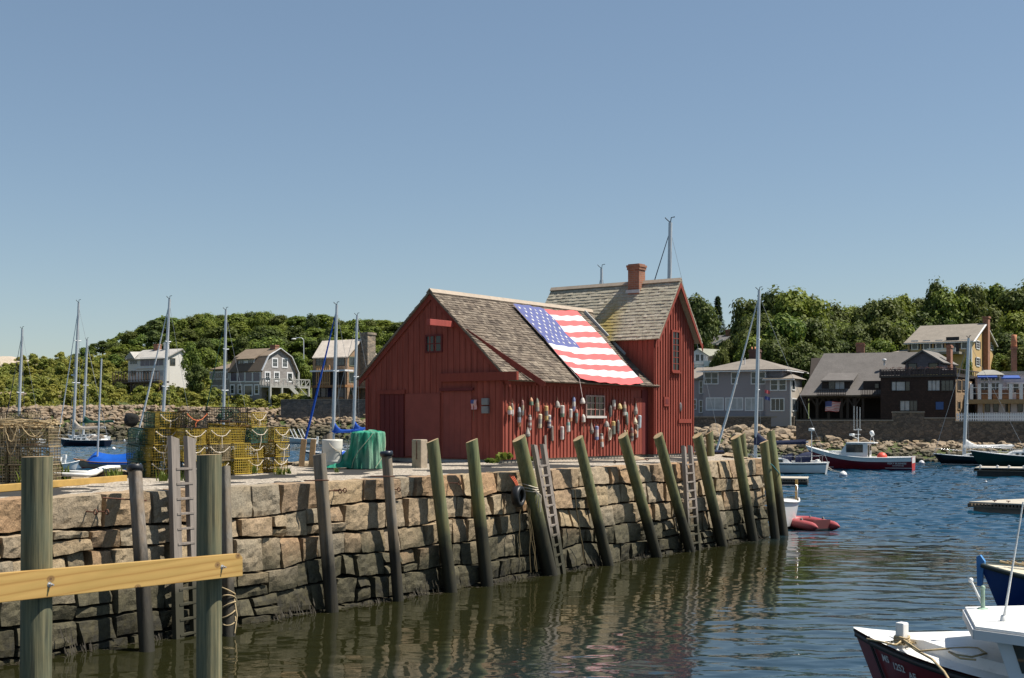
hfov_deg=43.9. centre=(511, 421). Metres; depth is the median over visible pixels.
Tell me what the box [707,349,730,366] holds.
shrub
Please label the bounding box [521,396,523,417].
lobster buoy
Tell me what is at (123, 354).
broadleaf tree
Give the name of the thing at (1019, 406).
window
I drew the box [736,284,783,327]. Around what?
broadleaf tree
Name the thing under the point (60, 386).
bush
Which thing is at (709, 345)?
shrub
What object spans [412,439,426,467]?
bollard
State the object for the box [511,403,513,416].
lobster buoy
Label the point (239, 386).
window
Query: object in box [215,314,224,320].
broadleaf tree
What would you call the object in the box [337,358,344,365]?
window
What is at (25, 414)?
lobster trap
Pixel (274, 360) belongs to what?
window
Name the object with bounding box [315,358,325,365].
window
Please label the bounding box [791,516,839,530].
inflatable
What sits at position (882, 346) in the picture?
broadleaf tree
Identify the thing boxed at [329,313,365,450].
sailboat
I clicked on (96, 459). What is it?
daysailer
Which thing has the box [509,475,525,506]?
tyre
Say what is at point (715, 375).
window
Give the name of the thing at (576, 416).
lobster buoy
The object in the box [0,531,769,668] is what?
seaweed
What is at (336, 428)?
sailboat
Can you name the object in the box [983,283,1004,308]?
broadleaf tree
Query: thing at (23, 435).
lobster trap
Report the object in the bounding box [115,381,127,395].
broadleaf tree
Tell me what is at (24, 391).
bush
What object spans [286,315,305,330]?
broadleaf tree
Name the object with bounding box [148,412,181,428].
lobster trap
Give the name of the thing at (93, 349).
broadleaf tree
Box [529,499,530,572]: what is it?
hanging rope
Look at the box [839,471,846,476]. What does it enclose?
mooring ball
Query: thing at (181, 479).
weed tuft
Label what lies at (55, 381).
bush
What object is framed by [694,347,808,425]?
grey house
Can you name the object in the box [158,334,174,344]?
broadleaf tree
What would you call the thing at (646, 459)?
iron bar
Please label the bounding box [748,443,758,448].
boulder
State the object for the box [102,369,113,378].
bush
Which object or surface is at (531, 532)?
hanging rope
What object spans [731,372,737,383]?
window
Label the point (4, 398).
bush
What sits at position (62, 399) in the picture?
bush
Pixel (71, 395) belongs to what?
bush
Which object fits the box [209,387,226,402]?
bush
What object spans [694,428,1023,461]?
shore rubble
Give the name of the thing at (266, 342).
broadleaf tree
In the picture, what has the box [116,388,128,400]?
bush
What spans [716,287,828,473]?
sailboat
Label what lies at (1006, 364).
broadleaf tree
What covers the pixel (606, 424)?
lobster buoy
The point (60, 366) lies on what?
bush
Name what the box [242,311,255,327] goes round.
broadleaf tree
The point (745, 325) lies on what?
broadleaf tree
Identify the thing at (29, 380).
bush
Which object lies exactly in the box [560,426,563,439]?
lobster buoy
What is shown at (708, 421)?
house foundation
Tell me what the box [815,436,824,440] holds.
boulder
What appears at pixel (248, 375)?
window
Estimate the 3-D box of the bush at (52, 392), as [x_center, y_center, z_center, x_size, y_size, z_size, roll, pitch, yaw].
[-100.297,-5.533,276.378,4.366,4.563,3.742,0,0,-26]
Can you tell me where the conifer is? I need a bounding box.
[712,296,727,334]
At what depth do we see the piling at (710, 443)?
45.88 m
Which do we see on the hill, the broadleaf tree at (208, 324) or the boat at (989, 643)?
the broadleaf tree at (208, 324)
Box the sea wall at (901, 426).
[795,411,1023,443]
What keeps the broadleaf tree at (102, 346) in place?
on the hill
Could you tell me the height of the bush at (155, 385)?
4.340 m
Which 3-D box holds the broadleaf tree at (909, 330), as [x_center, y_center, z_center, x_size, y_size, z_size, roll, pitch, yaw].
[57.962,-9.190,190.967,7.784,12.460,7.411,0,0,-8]
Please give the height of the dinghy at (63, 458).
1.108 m
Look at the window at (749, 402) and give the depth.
137.39 m
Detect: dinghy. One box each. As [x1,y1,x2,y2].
[53,455,66,462]
[62,460,79,469]
[283,429,318,443]
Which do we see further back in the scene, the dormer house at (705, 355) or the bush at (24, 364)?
the bush at (24, 364)
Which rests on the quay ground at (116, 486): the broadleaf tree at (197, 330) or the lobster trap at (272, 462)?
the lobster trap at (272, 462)
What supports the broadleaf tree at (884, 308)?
on the ground at (896, 446)
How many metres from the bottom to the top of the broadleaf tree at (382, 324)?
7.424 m
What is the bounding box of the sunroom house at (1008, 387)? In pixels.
[968,335,1023,420]
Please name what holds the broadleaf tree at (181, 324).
on the hill
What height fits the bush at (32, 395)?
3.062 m
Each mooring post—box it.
[20,456,52,677]
[196,454,221,677]
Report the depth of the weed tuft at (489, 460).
35.77 m
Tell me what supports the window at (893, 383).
in the dark house at (917, 386)
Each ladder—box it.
[167,436,196,638]
[298,439,315,466]
[530,444,565,574]
[681,445,700,551]
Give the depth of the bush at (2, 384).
299.34 m
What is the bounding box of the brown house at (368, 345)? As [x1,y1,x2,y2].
[310,332,376,398]
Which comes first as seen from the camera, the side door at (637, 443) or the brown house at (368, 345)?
the side door at (637, 443)
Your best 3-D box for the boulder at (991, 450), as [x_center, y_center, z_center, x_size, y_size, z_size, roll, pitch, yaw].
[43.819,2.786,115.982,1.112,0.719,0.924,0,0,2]
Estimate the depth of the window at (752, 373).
137.39 m
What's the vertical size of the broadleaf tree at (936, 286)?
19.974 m
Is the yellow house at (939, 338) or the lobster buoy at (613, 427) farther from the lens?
the yellow house at (939, 338)
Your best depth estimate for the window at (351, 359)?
267.62 m
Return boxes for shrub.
[701,338,715,366]
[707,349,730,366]
[961,357,972,375]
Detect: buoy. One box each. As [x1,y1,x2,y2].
[507,403,511,415]
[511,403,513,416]
[517,403,520,429]
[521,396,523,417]
[525,422,529,438]
[528,412,531,430]
[529,393,532,407]
[535,398,538,413]
[538,409,541,429]
[544,404,547,421]
[547,412,550,428]
[550,422,553,442]
[555,398,559,408]
[560,403,564,416]
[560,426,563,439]
[566,416,569,433]
[569,406,571,423]
[572,394,575,411]
[575,408,577,423]
[581,410,584,432]
[589,419,593,434]
[595,423,598,440]
[600,431,603,447]
[604,418,608,428]
[608,403,611,417]
[608,427,611,440]
[611,420,614,436]
[612,398,615,409]
[616,420,619,433]
[622,397,625,416]
[625,410,627,424]
[630,426,633,440]
[633,400,637,416]
[638,413,641,429]
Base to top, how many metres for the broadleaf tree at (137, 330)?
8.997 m
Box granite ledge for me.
[0,356,33,366]
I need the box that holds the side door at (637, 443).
[634,398,641,453]
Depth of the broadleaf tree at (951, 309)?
203.71 m
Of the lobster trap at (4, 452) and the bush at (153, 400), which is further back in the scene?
the bush at (153, 400)
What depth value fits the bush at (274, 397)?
276.92 m
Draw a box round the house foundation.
[694,416,795,429]
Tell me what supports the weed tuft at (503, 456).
on the quay ground at (116, 486)
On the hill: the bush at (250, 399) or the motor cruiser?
the bush at (250, 399)
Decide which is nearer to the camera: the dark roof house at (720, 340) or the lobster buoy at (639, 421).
the lobster buoy at (639, 421)
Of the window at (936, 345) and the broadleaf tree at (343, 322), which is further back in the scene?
the broadleaf tree at (343, 322)
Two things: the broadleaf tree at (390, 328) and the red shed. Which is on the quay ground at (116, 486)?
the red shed
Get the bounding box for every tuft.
[62,464,69,479]
[96,469,116,475]
[103,467,122,475]
[155,470,167,480]
[180,470,184,480]
[229,460,246,469]
[250,465,259,472]
[273,467,285,474]
[484,458,497,462]
[495,452,512,459]
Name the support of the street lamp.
on the hill
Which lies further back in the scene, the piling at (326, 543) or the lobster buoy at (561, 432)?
the lobster buoy at (561, 432)
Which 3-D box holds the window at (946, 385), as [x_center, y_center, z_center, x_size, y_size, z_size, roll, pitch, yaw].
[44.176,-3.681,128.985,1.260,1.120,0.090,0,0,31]
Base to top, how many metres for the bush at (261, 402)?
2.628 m
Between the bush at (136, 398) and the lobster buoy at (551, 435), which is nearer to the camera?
the lobster buoy at (551, 435)
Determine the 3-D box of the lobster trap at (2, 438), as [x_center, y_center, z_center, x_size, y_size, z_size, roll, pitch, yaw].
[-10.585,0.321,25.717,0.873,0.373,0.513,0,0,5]
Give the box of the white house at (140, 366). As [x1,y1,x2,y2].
[112,342,188,393]
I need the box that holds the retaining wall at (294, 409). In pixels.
[280,399,364,419]
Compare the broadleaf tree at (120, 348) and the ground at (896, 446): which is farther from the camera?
the broadleaf tree at (120, 348)
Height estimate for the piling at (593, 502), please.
4.812 m
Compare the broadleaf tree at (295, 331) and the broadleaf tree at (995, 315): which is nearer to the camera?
the broadleaf tree at (995, 315)
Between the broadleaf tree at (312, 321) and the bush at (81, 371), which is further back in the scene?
the broadleaf tree at (312, 321)
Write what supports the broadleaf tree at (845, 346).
on the ground at (896, 446)
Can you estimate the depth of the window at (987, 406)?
130.71 m
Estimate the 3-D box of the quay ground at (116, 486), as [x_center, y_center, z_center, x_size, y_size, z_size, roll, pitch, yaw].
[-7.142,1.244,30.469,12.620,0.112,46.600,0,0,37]
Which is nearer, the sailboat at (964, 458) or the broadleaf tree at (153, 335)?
the sailboat at (964, 458)
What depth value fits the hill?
265.49 m
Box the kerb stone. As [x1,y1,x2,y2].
[292,461,308,466]
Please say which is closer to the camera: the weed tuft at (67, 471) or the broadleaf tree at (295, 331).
the weed tuft at (67, 471)
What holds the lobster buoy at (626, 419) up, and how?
attached to the red shed
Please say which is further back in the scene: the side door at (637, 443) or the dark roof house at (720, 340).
the dark roof house at (720, 340)
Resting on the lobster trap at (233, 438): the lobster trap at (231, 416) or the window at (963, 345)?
the lobster trap at (231, 416)
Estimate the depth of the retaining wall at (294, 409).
263.43 m
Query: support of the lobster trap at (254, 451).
on the lobster trap at (258, 462)
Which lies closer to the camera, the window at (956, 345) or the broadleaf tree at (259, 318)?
the window at (956, 345)
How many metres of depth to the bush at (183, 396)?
277.37 m
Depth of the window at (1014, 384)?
132.03 m
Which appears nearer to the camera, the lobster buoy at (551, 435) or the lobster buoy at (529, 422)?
the lobster buoy at (529, 422)
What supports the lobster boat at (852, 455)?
on the open water
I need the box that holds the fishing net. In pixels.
[327,430,385,468]
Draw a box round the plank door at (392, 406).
[380,394,404,456]
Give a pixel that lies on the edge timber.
(56, 483)
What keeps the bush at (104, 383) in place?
on the hill
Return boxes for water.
[0,439,1023,677]
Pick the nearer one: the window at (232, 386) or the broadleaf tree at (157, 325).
the window at (232, 386)
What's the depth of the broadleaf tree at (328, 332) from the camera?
341.99 m
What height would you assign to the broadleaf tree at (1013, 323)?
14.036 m
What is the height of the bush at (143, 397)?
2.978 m
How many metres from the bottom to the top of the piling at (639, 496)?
4.838 m
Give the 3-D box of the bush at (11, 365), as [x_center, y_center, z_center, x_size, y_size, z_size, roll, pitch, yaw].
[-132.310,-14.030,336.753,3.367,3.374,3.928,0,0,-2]
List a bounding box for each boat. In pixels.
[806,428,915,470]
[853,502,1023,677]
[976,555,1023,605]
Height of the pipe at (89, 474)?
0.086 m
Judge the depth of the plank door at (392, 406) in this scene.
41.27 m
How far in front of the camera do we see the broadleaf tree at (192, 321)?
366.35 m
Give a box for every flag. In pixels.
[470,398,476,416]
[513,304,642,402]
[825,401,840,411]
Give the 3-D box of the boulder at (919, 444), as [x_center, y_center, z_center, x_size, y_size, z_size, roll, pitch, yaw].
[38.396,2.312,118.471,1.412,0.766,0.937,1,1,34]
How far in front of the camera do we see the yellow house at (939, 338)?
175.29 m
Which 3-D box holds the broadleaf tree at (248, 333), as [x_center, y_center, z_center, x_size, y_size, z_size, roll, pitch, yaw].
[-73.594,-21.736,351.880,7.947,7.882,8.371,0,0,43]
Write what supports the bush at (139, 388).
on the hill
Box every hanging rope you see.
[518,510,520,559]
[527,505,536,571]
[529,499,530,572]
[574,490,585,563]
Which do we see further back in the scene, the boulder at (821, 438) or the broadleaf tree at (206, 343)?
the broadleaf tree at (206, 343)
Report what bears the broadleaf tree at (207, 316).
on the hill
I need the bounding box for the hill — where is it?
[4,347,364,439]
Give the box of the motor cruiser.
[969,444,1023,466]
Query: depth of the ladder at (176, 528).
21.21 m
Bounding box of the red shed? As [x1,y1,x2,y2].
[356,263,702,462]
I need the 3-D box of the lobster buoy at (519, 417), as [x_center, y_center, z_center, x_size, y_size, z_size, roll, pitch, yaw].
[0.224,-0.174,39.219,0.123,0.836,0.123,0,1,25]
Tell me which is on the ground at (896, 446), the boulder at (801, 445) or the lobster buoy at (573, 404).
the boulder at (801, 445)
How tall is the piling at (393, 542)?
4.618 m
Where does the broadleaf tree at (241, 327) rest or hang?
on the hill
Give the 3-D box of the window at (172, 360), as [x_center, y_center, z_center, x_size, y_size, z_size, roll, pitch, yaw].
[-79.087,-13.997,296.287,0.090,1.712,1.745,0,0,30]
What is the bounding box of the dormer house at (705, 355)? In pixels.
[694,348,719,367]
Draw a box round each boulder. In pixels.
[707,427,720,432]
[709,423,721,427]
[713,431,719,439]
[728,425,741,432]
[739,424,747,429]
[742,430,753,437]
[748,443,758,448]
[751,425,764,430]
[778,428,790,433]
[778,434,788,438]
[785,446,793,451]
[795,444,807,447]
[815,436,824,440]
[824,435,833,440]
[828,437,841,442]
[902,446,912,450]
[916,442,930,447]
[936,441,945,445]
[987,448,998,452]
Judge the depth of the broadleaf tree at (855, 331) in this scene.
185.91 m
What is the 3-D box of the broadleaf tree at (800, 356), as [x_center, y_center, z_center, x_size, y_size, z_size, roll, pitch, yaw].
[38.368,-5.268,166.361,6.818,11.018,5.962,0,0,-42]
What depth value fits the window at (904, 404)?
131.16 m
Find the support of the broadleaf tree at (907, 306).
on the ground at (896, 446)
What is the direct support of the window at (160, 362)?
in the white house at (140, 366)
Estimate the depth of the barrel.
33.76 m
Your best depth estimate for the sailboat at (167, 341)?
149.88 m
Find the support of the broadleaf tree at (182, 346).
on the hill
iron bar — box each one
[103,497,146,500]
[613,458,648,462]
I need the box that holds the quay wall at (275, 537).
[0,452,769,665]
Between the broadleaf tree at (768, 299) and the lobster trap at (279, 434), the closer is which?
the lobster trap at (279, 434)
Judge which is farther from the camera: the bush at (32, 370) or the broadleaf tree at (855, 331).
the bush at (32, 370)
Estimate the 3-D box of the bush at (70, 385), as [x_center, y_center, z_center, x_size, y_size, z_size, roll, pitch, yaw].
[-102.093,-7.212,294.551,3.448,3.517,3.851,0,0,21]
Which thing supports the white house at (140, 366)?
on the hill
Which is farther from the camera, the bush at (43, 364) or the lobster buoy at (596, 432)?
the bush at (43, 364)
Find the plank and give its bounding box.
[0,553,242,602]
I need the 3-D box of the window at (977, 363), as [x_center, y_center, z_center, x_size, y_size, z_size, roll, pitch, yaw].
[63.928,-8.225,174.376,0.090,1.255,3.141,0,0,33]
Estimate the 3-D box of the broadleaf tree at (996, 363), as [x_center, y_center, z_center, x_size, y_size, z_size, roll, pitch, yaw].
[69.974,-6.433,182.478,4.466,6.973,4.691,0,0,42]
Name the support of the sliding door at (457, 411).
in the red shed
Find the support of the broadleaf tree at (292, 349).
on the hill
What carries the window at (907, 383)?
in the dark house at (917, 386)
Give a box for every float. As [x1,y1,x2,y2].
[781,476,808,484]
[968,499,1023,513]
[974,465,1023,476]
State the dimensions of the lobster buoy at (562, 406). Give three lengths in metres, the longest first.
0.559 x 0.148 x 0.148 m
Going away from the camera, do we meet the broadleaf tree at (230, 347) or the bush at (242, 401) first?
the bush at (242, 401)
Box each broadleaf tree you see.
[73,347,91,357]
[88,345,97,355]
[90,340,108,355]
[104,344,145,354]
[105,354,125,367]
[106,338,117,344]
[108,342,121,352]
[114,332,124,344]
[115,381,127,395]
[118,330,137,343]
[118,350,136,357]
[128,333,154,348]
[134,327,144,336]
[137,319,171,335]
[140,329,169,346]
[147,315,178,332]
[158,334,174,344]
[169,341,180,348]
[170,331,182,340]
[171,317,188,331]
[171,328,198,342]
[178,341,198,352]
[180,341,204,391]
[184,363,209,393]
[185,315,199,331]
[193,313,203,319]
[193,327,204,340]
[195,312,216,327]
[195,338,214,353]
[198,347,222,373]
[200,325,240,339]
[201,319,217,338]
[209,338,227,361]
[215,313,248,325]
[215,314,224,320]
[217,337,238,358]
[227,321,251,337]
[234,335,249,354]
[238,330,251,338]
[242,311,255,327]
[246,311,269,329]
[248,326,280,340]
[248,339,260,348]
[252,336,290,351]
[261,311,274,325]
[261,325,289,338]
[268,314,288,327]
[271,316,304,327]
[278,323,296,338]
[278,336,291,353]
[284,325,308,341]
[284,341,301,354]
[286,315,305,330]
[289,336,318,364]
[291,352,308,364]
[293,356,305,391]
[299,363,312,392]
[303,313,319,330]
[306,327,324,340]
[307,335,332,356]
[316,314,329,329]
[321,325,359,339]
[323,316,339,330]
[324,327,334,336]
[338,320,345,325]
[339,319,365,331]
[362,326,385,346]
[363,319,377,329]
[374,319,395,332]
[377,332,393,345]
[383,322,402,333]
[687,292,722,368]
[719,338,736,362]
[727,297,762,340]
[729,316,750,361]
[731,310,773,353]
[732,334,769,361]
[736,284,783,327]
[760,312,810,349]
[760,334,791,364]
[768,287,833,344]
[781,340,823,389]
[794,315,843,354]
[809,293,842,340]
[823,299,851,324]
[835,320,850,339]
[837,339,852,352]
[838,319,873,345]
[839,338,877,352]
[842,305,857,323]
[850,298,876,324]
[860,295,909,327]
[862,317,908,350]
[866,337,897,352]
[890,319,914,348]
[891,293,917,319]
[898,310,945,330]
[911,297,924,310]
[916,275,947,317]
[922,285,975,324]
[934,315,958,324]
[953,283,986,305]
[954,282,989,320]
[959,312,979,323]
[971,304,1003,332]
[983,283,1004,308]
[985,287,1023,316]
[991,353,1010,371]
[992,310,1023,340]
[993,330,1023,357]
[999,345,1023,370]
[1012,279,1023,313]
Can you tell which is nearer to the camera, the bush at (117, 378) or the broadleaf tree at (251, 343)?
the bush at (117, 378)
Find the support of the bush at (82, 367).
on the hill
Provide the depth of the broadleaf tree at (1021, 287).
207.31 m
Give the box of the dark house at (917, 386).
[879,345,978,420]
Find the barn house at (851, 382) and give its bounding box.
[798,343,917,419]
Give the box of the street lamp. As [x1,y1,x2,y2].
[292,337,303,358]
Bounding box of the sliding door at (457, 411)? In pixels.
[443,391,471,457]
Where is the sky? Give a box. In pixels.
[0,0,1023,359]
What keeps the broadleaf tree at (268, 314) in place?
on the hill
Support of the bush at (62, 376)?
on the hill
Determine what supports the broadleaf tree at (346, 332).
on the hill
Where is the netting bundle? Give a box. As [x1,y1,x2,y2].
[124,413,138,426]
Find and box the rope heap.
[0,418,61,454]
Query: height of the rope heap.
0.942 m
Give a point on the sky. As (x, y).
(290, 158)
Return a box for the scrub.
[0,338,312,408]
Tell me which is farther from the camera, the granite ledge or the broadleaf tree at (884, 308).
the granite ledge
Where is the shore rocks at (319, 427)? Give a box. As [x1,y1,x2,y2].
[0,404,364,439]
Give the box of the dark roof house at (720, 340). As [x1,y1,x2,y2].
[698,329,729,348]
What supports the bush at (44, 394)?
on the hill
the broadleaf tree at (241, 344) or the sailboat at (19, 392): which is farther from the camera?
the broadleaf tree at (241, 344)
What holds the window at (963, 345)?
in the yellow house at (939, 338)
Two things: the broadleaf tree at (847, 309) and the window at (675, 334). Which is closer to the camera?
the window at (675, 334)
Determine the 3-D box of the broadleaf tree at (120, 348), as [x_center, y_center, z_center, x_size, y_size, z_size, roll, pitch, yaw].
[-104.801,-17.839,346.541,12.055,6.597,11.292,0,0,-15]
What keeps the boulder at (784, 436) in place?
on the ground at (896, 446)
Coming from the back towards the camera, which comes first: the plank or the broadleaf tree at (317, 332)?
the broadleaf tree at (317, 332)
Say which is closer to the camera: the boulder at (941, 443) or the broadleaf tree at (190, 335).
the boulder at (941, 443)
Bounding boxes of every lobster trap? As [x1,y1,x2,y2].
[0,411,40,423]
[0,428,15,446]
[0,447,14,464]
[0,465,16,483]
[2,429,39,442]
[2,444,40,457]
[7,428,60,446]
[7,447,60,464]
[9,464,61,483]
[126,444,160,462]
[127,460,157,476]
[128,428,161,445]
[141,444,167,464]
[142,461,167,477]
[143,412,170,429]
[143,428,174,450]
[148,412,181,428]
[167,461,196,477]
[171,411,207,427]
[171,428,206,444]
[179,445,204,460]
[193,428,230,447]
[201,444,230,460]
[206,407,247,422]
[208,423,245,442]
[209,443,249,458]
[224,443,263,460]
[225,412,265,427]
[227,458,251,474]
[231,427,267,447]
[237,458,263,473]
[248,457,287,471]
[250,442,289,461]
[251,427,288,441]
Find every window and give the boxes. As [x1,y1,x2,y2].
[130,360,137,364]
[140,357,163,366]
[143,370,149,380]
[170,358,174,365]
[230,373,237,381]
[230,384,234,394]
[237,372,244,381]
[238,384,241,394]
[244,384,252,395]
[245,372,252,381]
[252,372,260,381]
[254,384,258,394]
[265,371,270,381]
[272,358,277,367]
[274,371,279,381]
[282,358,287,367]
[287,372,292,381]
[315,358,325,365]
[321,388,325,396]
[326,388,332,396]
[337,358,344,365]
[338,388,342,396]
[349,356,354,365]
[349,372,353,381]
[425,334,442,352]
[585,395,606,418]
[671,330,681,373]
[704,372,711,383]
[706,397,723,410]
[711,372,718,383]
[725,397,742,410]
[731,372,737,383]
[745,397,763,410]
[751,372,754,383]
[759,372,765,383]
[770,380,777,390]
[770,398,784,410]
[778,380,786,390]
[792,398,797,411]
[891,381,895,390]
[896,381,904,390]
[900,400,909,410]
[905,381,909,390]
[909,400,917,410]
[910,340,919,349]
[921,340,931,349]
[928,380,939,390]
[934,340,943,349]
[941,380,953,390]
[946,337,958,351]
[957,379,961,390]
[957,401,960,409]
[959,339,966,348]
[962,379,964,390]
[975,340,980,349]
[975,357,980,366]
[985,404,989,411]
[993,404,998,411]
[1005,404,1010,411]
[1013,383,1019,392]
[1013,645,1023,673]
[1017,404,1022,411]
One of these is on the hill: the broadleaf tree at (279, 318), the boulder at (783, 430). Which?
the broadleaf tree at (279, 318)
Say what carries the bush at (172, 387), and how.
on the hill
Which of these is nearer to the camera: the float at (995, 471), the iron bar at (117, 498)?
the iron bar at (117, 498)
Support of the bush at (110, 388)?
on the hill
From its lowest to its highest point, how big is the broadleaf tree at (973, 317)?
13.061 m
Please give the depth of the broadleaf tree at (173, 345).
334.51 m
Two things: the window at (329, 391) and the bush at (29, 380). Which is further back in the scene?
the bush at (29, 380)
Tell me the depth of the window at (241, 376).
282.59 m
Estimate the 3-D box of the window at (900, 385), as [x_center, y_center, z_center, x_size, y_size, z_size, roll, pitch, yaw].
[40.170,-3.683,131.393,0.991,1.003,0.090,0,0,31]
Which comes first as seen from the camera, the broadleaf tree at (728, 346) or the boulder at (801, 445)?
the boulder at (801, 445)
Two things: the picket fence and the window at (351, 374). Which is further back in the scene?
the window at (351, 374)
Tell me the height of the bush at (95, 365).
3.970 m
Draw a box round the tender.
[783,479,799,528]
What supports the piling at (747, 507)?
in the open water
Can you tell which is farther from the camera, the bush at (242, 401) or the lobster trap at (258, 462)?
the bush at (242, 401)
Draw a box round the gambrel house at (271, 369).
[210,345,309,406]
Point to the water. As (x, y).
(908, 546)
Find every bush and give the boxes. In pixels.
[0,367,7,374]
[0,376,7,383]
[0,380,5,390]
[0,391,11,407]
[4,366,9,375]
[4,379,13,387]
[8,362,18,372]
[9,391,22,400]
[9,396,15,404]
[14,386,26,392]
[17,396,31,406]
[18,360,26,369]
[22,368,27,375]
[22,376,36,387]
[24,366,36,374]
[25,359,38,369]
[26,384,41,390]
[27,353,37,359]
[29,393,41,403]
[31,358,39,368]
[31,378,42,385]
[32,388,43,401]
[36,359,52,370]
[36,376,48,385]
[40,383,46,388]
[40,386,60,404]
[41,391,52,402]
[42,369,50,375]
[46,384,59,390]
[47,358,55,367]
[47,378,58,384]
[53,362,66,376]
[54,351,64,361]
[56,384,65,391]
[58,374,67,382]
[58,394,72,405]
[59,389,69,399]
[61,359,71,368]
[63,368,72,377]
[66,391,82,405]
[67,383,73,390]
[68,358,82,367]
[69,367,82,375]
[73,384,89,397]
[77,376,87,386]
[80,363,84,373]
[80,390,87,399]
[82,354,96,362]
[86,383,92,395]
[86,387,98,402]
[88,361,98,369]
[88,374,99,383]
[94,390,109,403]
[98,380,112,389]
[102,360,113,372]
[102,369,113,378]
[103,373,114,385]
[104,385,117,394]
[107,393,123,404]
[111,374,123,384]
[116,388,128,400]
[130,395,140,403]
[133,385,143,393]
[140,392,151,403]
[147,392,162,405]
[149,396,162,404]
[151,380,167,394]
[161,394,173,404]
[165,391,177,404]
[166,384,179,392]
[180,391,191,402]
[185,392,203,405]
[187,400,199,406]
[199,391,215,404]
[203,377,212,389]
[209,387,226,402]
[231,394,240,401]
[235,395,249,406]
[240,395,252,405]
[250,399,267,408]
[266,395,279,407]
[273,393,290,406]
[287,390,303,398]
[299,395,310,398]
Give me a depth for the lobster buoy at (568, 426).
41.30 m
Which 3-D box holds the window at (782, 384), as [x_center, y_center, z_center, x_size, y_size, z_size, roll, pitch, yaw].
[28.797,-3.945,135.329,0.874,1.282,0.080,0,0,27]
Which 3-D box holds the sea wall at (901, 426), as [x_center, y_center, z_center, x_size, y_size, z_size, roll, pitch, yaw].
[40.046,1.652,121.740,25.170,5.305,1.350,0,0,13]
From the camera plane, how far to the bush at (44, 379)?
305.18 m
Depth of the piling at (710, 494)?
36.11 m
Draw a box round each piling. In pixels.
[126,464,154,651]
[222,465,237,636]
[313,453,338,612]
[322,432,332,452]
[380,451,403,601]
[426,438,457,592]
[466,438,493,586]
[512,434,557,575]
[573,435,613,565]
[618,432,661,557]
[654,432,694,551]
[693,432,727,546]
[706,430,714,455]
[731,434,757,540]
[740,432,747,456]
[760,440,779,538]
[766,430,788,535]
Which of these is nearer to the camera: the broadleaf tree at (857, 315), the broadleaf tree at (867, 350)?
the broadleaf tree at (867, 350)
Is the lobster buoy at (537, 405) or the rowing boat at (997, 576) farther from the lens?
the lobster buoy at (537, 405)
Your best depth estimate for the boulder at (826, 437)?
122.64 m
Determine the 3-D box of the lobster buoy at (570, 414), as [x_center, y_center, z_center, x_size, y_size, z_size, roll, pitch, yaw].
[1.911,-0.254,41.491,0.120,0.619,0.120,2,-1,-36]
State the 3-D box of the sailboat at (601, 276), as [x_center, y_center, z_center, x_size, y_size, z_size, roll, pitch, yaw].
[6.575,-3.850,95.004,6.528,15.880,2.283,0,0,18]
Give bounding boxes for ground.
[0,454,733,497]
[694,387,1022,461]
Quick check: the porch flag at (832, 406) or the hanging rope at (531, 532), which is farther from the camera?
the porch flag at (832, 406)
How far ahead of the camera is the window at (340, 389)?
267.49 m
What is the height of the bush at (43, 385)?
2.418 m
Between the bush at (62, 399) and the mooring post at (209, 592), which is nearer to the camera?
the mooring post at (209, 592)
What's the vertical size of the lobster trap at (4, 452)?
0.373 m
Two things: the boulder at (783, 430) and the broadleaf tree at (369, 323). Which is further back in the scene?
the broadleaf tree at (369, 323)
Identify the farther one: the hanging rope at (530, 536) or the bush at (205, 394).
the bush at (205, 394)
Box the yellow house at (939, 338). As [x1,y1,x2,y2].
[895,316,997,375]
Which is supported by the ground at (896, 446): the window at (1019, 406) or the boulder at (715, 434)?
the boulder at (715, 434)
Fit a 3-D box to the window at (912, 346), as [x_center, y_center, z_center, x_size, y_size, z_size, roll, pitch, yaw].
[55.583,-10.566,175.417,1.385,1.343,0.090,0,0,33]
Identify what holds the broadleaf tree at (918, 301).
on the ground at (896, 446)
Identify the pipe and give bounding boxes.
[57,466,119,476]
[70,465,120,472]
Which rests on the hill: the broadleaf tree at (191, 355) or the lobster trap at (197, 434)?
the broadleaf tree at (191, 355)
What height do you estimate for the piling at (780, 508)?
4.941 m
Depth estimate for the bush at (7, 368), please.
326.77 m
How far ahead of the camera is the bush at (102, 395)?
272.40 m
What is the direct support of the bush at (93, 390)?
on the hill
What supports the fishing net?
on the quay ground at (116, 486)
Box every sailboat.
[5,326,43,444]
[58,299,111,445]
[68,337,113,439]
[137,295,191,451]
[203,307,255,455]
[304,301,364,458]
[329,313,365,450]
[598,264,604,283]
[654,216,723,451]
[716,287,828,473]
[933,335,1023,465]
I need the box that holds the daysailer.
[73,359,138,468]
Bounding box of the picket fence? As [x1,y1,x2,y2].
[956,413,1023,420]
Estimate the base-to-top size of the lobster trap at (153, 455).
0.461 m
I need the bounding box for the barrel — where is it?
[322,439,342,465]
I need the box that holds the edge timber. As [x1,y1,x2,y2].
[0,475,126,491]
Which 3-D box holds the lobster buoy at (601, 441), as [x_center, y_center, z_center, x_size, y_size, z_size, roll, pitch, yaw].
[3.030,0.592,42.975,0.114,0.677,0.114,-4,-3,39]
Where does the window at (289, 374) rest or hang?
in the gambrel house at (271, 369)
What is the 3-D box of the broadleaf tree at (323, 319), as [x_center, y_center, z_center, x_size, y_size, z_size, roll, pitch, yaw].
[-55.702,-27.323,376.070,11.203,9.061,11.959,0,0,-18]
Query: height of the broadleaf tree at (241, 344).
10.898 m
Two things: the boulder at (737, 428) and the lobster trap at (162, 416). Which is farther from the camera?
the boulder at (737, 428)
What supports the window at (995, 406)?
in the sunroom house at (1008, 387)
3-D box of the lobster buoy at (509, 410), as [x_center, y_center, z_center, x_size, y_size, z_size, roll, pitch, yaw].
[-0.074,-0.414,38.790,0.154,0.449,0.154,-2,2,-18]

